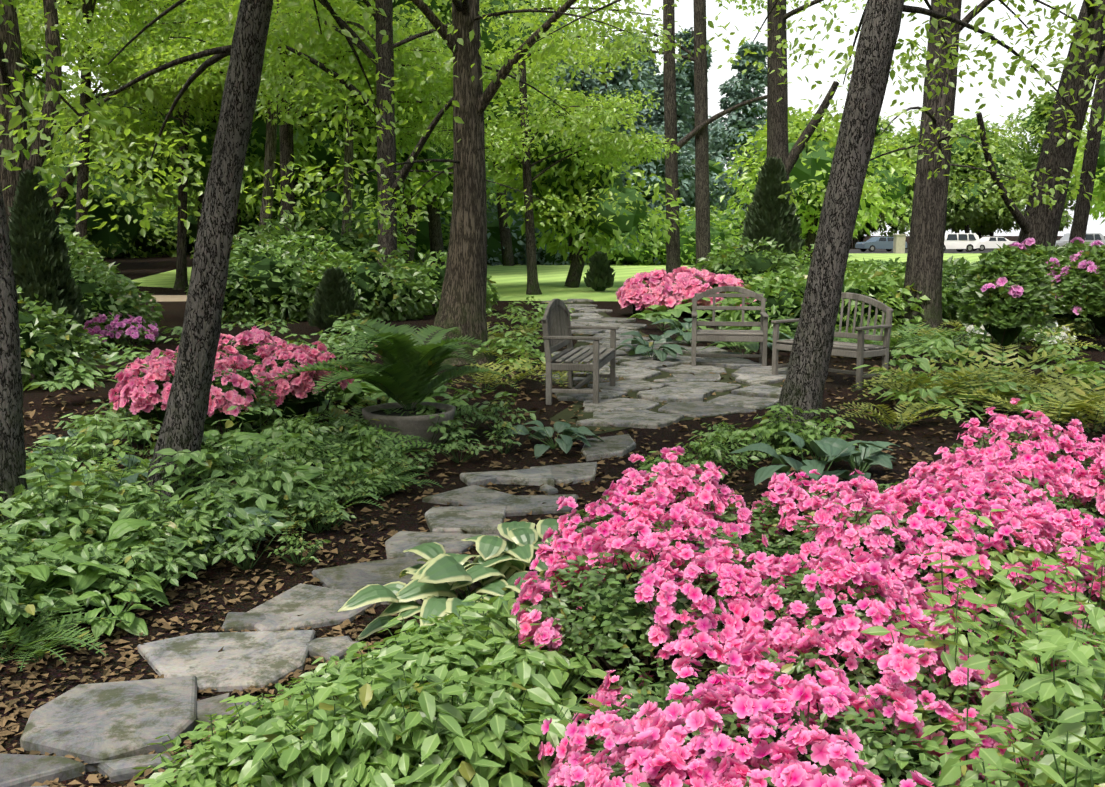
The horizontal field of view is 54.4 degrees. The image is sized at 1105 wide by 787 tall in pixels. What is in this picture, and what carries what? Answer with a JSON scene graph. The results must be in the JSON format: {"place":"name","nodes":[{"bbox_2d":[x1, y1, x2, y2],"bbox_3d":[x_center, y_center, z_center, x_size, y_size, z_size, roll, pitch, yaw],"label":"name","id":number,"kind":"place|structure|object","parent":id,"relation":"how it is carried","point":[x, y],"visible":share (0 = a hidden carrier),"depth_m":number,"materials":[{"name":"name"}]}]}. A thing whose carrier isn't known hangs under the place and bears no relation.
{"place":"outdoors","nodes":[
{"label":"outdoors","id":0,"kind":"place"},
{"bbox_2d":[0,236,1104,786],"bbox_3d":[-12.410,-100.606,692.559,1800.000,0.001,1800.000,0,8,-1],"label":"ground","id":1,"kind":"structure","parent":0,"point":[174,312],"depth_m":8.09,"materials":[{"name":"brown soil"}]},
{"bbox_2d":[111,295,186,301],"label":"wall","id":2,"kind":"structure","parent":1,"relation":"on","point":[161,298],"depth_m":28.36,"materials":[{"name":"beige stone"}]},
{"bbox_2d":[362,402,455,450],"bbox_3d":[-1.132,0.266,8.463,0.736,0.290,0.744,0,8,-1],"label":"stone planter","id":3,"kind":"object","parent":1,"relation":"on","point":[408,424],"visible":0.54,"depth_m":8.21,"materials":[{"name":"grey stone"}]},
{"bbox_2d":[0,156,1104,786],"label":"garden","id":4,"kind":"object","parent":1,"relation":"on","point":[40,242],"depth_m":4.43,"materials":[{"name":"green plant"}]},
{"bbox_2d":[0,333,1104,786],"bbox_3d":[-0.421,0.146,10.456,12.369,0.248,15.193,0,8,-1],"label":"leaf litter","id":5,"kind":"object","parent":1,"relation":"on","point":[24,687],"visible":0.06,"depth_m":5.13,"materials":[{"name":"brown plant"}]},
{"bbox_2d":[541,299,618,404],"bbox_3d":[0.300,-0.464,10.974,0.594,1.000,1.282,2,9,11],"label":"garden bench","id":6,"kind":"object","parent":1,"relation":"on","point":[557,327],"visible":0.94,"depth_m":10.69,"materials":[{"name":"grey wood"}]},
{"bbox_2d":[550,302,783,438],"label":"stone patio","id":7,"kind":"structure","parent":1,"relation":"on","point":[566,414],"depth_m":11.07,"materials":[{"name":"grey stone"}]},
{"bbox_2d":[0,299,787,786],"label":"path flagstones","id":8,"kind":"object","parent":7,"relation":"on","point":[112,731],"visible":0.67,"depth_m":4.66,"materials":[{"name":"grey stone"}]},
{"bbox_2d":[691,286,768,365],"bbox_3d":[2.214,-0.834,13.479,0.957,1.000,0.594,1,8,7],"label":"garden bench","id":9,"kind":"object","parent":7,"relation":"on","point":[761,335],"visible":0.98,"depth_m":13.62,"materials":[{"name":"grey wood"}]},
{"bbox_2d":[771,292,893,389],"bbox_3d":[3.111,-0.621,12.040,0.594,1.000,1.233,-7,11,-39],"label":"garden bench","id":10,"kind":"object","parent":1,"relation":"on","point":[859,350],"visible":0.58,"depth_m":11.84,"materials":[{"name":"grey wood"}]},
{"bbox_2d":[893,234,906,253],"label":"gate pier","id":11,"kind":"structure","parent":1,"relation":"on","point":[899,244],"depth_m":95.22,"materials":[{"name":"beige stone"}]},
{"bbox_2d":[849,249,993,252],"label":"road","id":12,"kind":"structure","parent":1,"relation":"on","point":[906,251],"depth_m":106.78,"materials":[{"name":"grey asphalt"}]},
{"bbox_2d":[855,237,906,251],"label":"blue sedan car","id":13,"kind":"object","parent":12,"relation":"on","point":[871,244],"visible":0.75,"depth_m":104.63,"materials":[{"name":"blue paint"}]},
{"bbox_2d":[944,233,979,251],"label":"van","id":14,"kind":"object","parent":12,"relation":"on","point":[961,242],"visible":0.6,"depth_m":102.83,"materials":[{"name":"white paint"}]},
{"bbox_2d":[973,237,1016,250],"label":"white sedan car","id":15,"kind":"object","parent":12,"relation":"on","point":[989,242],"visible":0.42,"depth_m":108.81,"materials":[{"name":"white paint"}]},
{"bbox_2d":[1055,233,1104,246],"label":"silver car","id":16,"kind":"object","parent":12,"relation":"on","point":[1089,237],"visible":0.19,"depth_m":106.17,"materials":[{"name":"grey paint"}]},
{"bbox_2d":[129,253,981,300],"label":"lawn","id":17,"kind":"structure","parent":0,"point":[511,282],"depth_m":40.81,"materials":[{"name":"green plant"}]},
{"bbox_2d":[34,0,1104,235],"label":"sky","id":18,"kind":"structure","parent":0,"point":[798,89],"materials":[{"name":"white"}]}
]}

